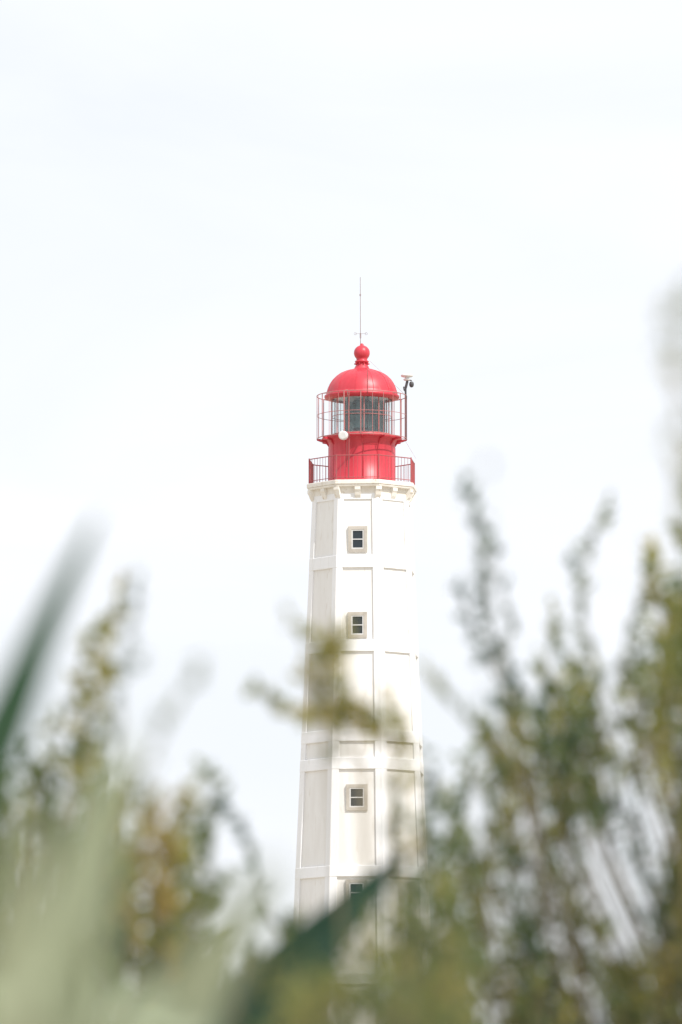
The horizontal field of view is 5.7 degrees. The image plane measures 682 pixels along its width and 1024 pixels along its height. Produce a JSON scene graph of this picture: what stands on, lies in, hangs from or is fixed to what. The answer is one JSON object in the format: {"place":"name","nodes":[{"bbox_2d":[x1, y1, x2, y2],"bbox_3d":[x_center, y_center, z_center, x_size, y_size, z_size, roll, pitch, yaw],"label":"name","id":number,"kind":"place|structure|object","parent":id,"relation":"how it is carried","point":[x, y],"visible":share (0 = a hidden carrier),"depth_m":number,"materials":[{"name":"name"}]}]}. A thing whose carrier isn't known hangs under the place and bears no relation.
{"place":"outdoors","nodes":[
{"label":"outdoors","id":0,"kind":"place"},
{"bbox_2d":[0,0,681,1023],"label":"sky","id":1,"kind":"structure","parent":0,"point":[197,197],"materials":[{"name":"white"}]},
{"bbox_2d":[334,396,387,401],"bbox_3d":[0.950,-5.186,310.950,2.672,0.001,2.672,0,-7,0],"label":"lantern ceiling","id":2,"kind":"structure","parent":0,"point":[352,398],"depth_m":311.06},
{"bbox_2d":[324,343,398,403],"bbox_3d":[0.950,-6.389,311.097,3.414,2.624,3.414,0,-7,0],"label":"dome","id":3,"kind":"structure","parent":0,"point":[361,355],"depth_m":309.91,"materials":[{"name":"red paint"}]},
{"bbox_2d":[354,277,367,343],"bbox_3d":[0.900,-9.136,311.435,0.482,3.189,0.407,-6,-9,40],"label":"lightning rod","id":4,"kind":"object","parent":3,"relation":"on","point":[360,312],"visible":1,"depth_m":311.41,"materials":[{"name":"metal"}]},
{"bbox_2d":[328,362,396,390],"bbox_3d":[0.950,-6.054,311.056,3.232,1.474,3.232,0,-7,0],"label":"dome ribs","id":5,"kind":"object","parent":3,"relation":"attached to","point":[356,375],"visible":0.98,"depth_m":310.41,"materials":[{"name":"red metal"}]},
{"bbox_2d":[346,400,384,431],"bbox_3d":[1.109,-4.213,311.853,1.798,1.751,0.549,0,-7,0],"label":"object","id":6,"kind":"object","parent":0,"point":[380,418],"visible":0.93,"depth_m":311.86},
{"label":"sandy ground","id":7,"kind":"structure","parent":0,"visible":0},
{"bbox_2d":[0,515,98,797],"bbox_3d":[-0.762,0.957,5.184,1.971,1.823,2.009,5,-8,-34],"label":"agave","id":8,"kind":"object","parent":7,"relation":"on","point":[21,682],"visible":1,"depth_m":4.73,"materials":[{"name":"green plant"}]},
{"bbox_2d":[0,724,281,1023],"bbox_3d":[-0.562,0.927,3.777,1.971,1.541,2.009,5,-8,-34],"label":"agave","id":9,"kind":"object","parent":7,"relation":"on","point":[54,960],"visible":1,"depth_m":3.36,"materials":[{"name":"green plant"}]},
{"bbox_2d":[0,568,341,1023],"bbox_3d":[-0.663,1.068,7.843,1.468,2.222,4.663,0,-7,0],"label":"tamarisk shrub","id":10,"kind":"object","parent":7,"relation":"on","point":[171,941],"visible":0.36,"depth_m":8.71,"materials":[{"name":"green plant"}]},
{"bbox_2d":[223,854,401,1023],"bbox_3d":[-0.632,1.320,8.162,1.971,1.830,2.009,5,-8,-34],"label":"agave","id":11,"kind":"object","parent":7,"relation":"on","point":[319,929],"visible":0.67,"depth_m":8.26,"materials":[{"name":"green plant"}]},
{"bbox_2d":[299,499,428,1023],"bbox_3d":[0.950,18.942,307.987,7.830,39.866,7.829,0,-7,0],"label":"tower wall","id":12,"kind":"structure","parent":7,"relation":"on","point":[357,589],"depth_m":307.40,"materials":[{"name":"white paint"}]},
{"bbox_2d":[346,879,359,889],"bbox_3d":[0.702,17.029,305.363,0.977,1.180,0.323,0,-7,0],"label":"window surround","id":13,"kind":"object","parent":12,"relation":"attached to","point":[348,881],"visible":0.23,"depth_m":305.32,"materials":[{"name":"beige stone"}]},
{"bbox_2d":[346,784,364,810],"bbox_3d":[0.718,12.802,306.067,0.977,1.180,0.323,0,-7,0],"label":"window surround","id":14,"kind":"object","parent":12,"relation":"attached to","point":[348,786],"visible":0.64,"depth_m":305.97,"materials":[{"name":"beige stone"}]},
{"bbox_2d":[349,788,363,806],"bbox_3d":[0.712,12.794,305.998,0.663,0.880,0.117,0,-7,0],"label":"window sash","id":15,"kind":"object","parent":14,"relation":"in","point":[350,797],"depth_m":305.98,"materials":[{"name":"white wood"}]},
{"bbox_2d":[351,789,362,805],"bbox_3d":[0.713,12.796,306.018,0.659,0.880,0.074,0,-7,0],"label":"window glass","id":16,"kind":"object","parent":15,"relation":"in","point":[353,794],"visible":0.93,"depth_m":306.01,"materials":[{"name":"black glass"}]},
{"bbox_2d":[348,526,366,551],"bbox_3d":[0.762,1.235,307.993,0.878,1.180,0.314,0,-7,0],"label":"window surround","id":17,"kind":"object","parent":12,"relation":"attached to","point":[350,528],"visible":1,"depth_m":307.88,"materials":[{"name":"beige stone"}]},
{"bbox_2d":[352,529,363,548],"bbox_3d":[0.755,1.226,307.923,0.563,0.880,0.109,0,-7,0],"label":"window sash","id":18,"kind":"object","parent":17,"relation":"in","point":[357,539],"depth_m":307.90,"materials":[{"name":"white wood"}]},
{"bbox_2d":[353,531,362,547],"bbox_3d":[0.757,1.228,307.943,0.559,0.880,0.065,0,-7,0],"label":"window glass","id":19,"kind":"object","parent":18,"relation":"in","point":[357,535],"visible":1,"depth_m":307.93,"materials":[{"name":"black glass"}]},
{"bbox_2d":[348,612,366,637],"bbox_3d":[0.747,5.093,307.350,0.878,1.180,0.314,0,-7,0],"label":"window surround","id":20,"kind":"object","parent":12,"relation":"attached to","point":[365,623],"visible":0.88,"depth_m":307.23,"materials":[{"name":"beige stone"}]},
{"bbox_2d":[351,615,363,634],"bbox_3d":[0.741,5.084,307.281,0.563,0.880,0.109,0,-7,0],"label":"window sash","id":21,"kind":"object","parent":20,"relation":"in","point":[362,624],"depth_m":307.25,"materials":[{"name":"white wood"}]},
{"bbox_2d":[353,616,361,632],"bbox_3d":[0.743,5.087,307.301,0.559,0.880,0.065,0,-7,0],"label":"window glass","id":22,"kind":"object","parent":21,"relation":"in","point":[357,628],"visible":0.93,"depth_m":307.29,"materials":[{"name":"black glass"}]},
{"bbox_2d":[314,486,405,495],"bbox_3d":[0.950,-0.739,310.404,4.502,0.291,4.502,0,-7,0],"label":"cornice neck","id":23,"kind":"object","parent":12,"relation":"on","point":[371,489],"visible":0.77,"depth_m":308.39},
{"bbox_2d":[307,479,416,493],"bbox_3d":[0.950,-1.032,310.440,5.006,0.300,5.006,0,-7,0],"label":"gallery slab","id":24,"kind":"structure","parent":23,"relation":"on","point":[361,483],"depth_m":308.28,"materials":[{"name":"white concrete"}]},
{"bbox_2d":[322,432,401,480],"bbox_3d":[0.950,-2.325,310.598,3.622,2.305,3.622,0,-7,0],"label":"lantern drum","id":25,"kind":"object","parent":24,"relation":"on","point":[385,447],"visible":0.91,"depth_m":309.31,"materials":[{"name":"red metal"}]},
{"bbox_2d":[328,443,377,480],"bbox_3d":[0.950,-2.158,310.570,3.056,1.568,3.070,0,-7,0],"label":"drum door frame","id":26,"kind":"object","parent":25,"relation":"attached to","point":[362,459],"visible":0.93,"depth_m":309.19,"materials":[{"name":"red paint"}]},
{"bbox_2d":[331,396,391,433],"bbox_3d":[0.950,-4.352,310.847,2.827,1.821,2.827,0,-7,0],"label":"lantern mullions","id":27,"kind":"object","parent":25,"relation":"on","point":[348,413],"visible":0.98,"depth_m":310.13,"materials":[{"name":"red metal"}]},
{"bbox_2d":[316,390,406,442],"bbox_3d":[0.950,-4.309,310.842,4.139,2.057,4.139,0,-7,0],"label":"lantern railing","id":28,"kind":"object","parent":25,"relation":"on","point":[340,410],"visible":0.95,"depth_m":309.57,"materials":[{"name":"red metal"}]},
{"bbox_2d":[346,434,349,477],"bbox_3d":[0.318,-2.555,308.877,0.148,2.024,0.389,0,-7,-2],"label":"drum downpipe","id":29,"kind":"object","parent":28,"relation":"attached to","point":[348,452],"visible":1,"depth_m":308.86,"materials":[{"name":"red metal"}]},
{"bbox_2d":[343,360,414,456],"bbox_3d":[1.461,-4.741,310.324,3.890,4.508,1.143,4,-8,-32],"label":"service pipes","id":30,"kind":"object","parent":28,"relation":"attached to","point":[344,405],"visible":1,"depth_m":308.86,"materials":[{"name":"metal"}]},
{"bbox_3d":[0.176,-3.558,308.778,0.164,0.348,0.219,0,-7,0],"label":"antenna bracket","id":31,"kind":"object","parent":30,"relation":"attached to","visible":0},
{"bbox_2d":[338,431,347,439],"bbox_3d":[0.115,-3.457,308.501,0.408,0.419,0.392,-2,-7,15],"label":"drum antenna","id":32,"kind":"object","parent":31,"relation":"attached to","point":[342,435],"visible":1,"depth_m":308.33,"materials":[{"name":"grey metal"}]},
{"bbox_2d":[403,380,411,438],"bbox_3d":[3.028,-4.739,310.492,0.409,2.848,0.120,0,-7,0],"label":"instrument mast","id":33,"kind":"object","parent":28,"relation":"attached to","point":[405,387],"visible":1,"depth_m":310.47,"materials":[{"name":"metal"}]},
{"bbox_2d":[401,373,412,380],"bbox_3d":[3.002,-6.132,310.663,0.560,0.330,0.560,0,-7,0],"label":"radar dome","id":34,"kind":"structure","parent":33,"relation":"on","point":[406,376],"depth_m":310.52,"materials":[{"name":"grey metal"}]},
{"bbox_2d":[317,434,406,446],"bbox_3d":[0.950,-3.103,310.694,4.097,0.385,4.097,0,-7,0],"label":"lantern gallery brackets","id":35,"kind":"object","parent":25,"relation":"attached to","point":[331,440],"visible":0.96,"depth_m":309.88,"materials":[{"name":"red metal"}]},
{"bbox_2d":[309,454,414,484],"bbox_3d":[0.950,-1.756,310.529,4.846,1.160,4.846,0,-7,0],"label":"gallery railing","id":36,"kind":"object","parent":24,"relation":"on","point":[313,480],"visible":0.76,"depth_m":309.15,"materials":[{"name":"red metal"}]},
{"bbox_2d":[295,493,426,983],"bbox_3d":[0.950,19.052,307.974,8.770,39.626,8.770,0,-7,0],"label":"string courses","id":37,"kind":"object","parent":12,"relation":"attached to","point":[353,561],"visible":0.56,"depth_m":307.38,"materials":[{"name":"white paint"}]},
{"bbox_2d":[307,486,415,504],"bbox_3d":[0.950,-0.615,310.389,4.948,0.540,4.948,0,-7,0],"label":"cornice corbels","id":38,"kind":"object","parent":12,"relation":"attached to","point":[410,496],"visible":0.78,"depth_m":308.66,"materials":[{"name":"stone"}]},
{"bbox_2d":[294,493,429,1011],"bbox_3d":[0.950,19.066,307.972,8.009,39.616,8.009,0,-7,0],"label":"corner pilasters","id":39,"kind":"object","parent":12,"relation":"attached to","point":[381,800],"visible":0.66,"depth_m":307.56,"materials":[{"name":"white paint"}]},
{"bbox_2d":[243,601,491,1023],"bbox_3d":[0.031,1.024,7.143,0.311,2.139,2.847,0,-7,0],"label":"coastal shrub","id":40,"kind":"object","parent":7,"relation":"on","point":[434,950],"visible":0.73,"depth_m":8.31,"materials":[{"name":"green plant"}]},
{"bbox_2d":[258,451,525,1023],"bbox_3d":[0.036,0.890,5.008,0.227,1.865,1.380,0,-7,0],"label":"sea heath shrub","id":41,"kind":"object","parent":7,"relation":"on","point":[315,992],"visible":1,"depth_m":5.00,"materials":[{"name":"green plant"}]},
{"bbox_2d":[410,470,681,1023],"bbox_3d":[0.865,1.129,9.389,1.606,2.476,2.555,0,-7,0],"label":"tamarisk shrub","id":42,"kind":"object","parent":7,"relation":"on","point":[533,1001],"visible":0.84,"depth_m":9.76,"materials":[{"name":"green plant"}]},
{"bbox_2d":[652,293,681,666],"bbox_3d":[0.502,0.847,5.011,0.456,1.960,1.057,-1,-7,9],"label":"sea heath shrub","id":43,"kind":"object","parent":7,"relation":"on","point":[670,368],"visible":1,"depth_m":4.65,"materials":[{"name":"green plant"}]},
{"label":"lantern floor","id":44,"kind":"structure","parent":0,"visible":0},
{"bbox_2d":[347,396,376,430],"bbox_3d":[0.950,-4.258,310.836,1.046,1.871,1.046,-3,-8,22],"label":"lens pedestal","id":45,"kind":"object","parent":44,"relation":"on","point":[367,429],"visible":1,"depth_m":310.47,"materials":[{"name":"metal"}]},
{"bbox_2d":[349,399,375,428],"bbox_3d":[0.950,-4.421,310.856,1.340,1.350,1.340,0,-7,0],"label":"fresnel lens","id":46,"kind":"object","parent":45,"relation":"on","point":[354,419],"visible":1,"depth_m":310.40,"materials":[{"name":"clear glass"}]}
]}

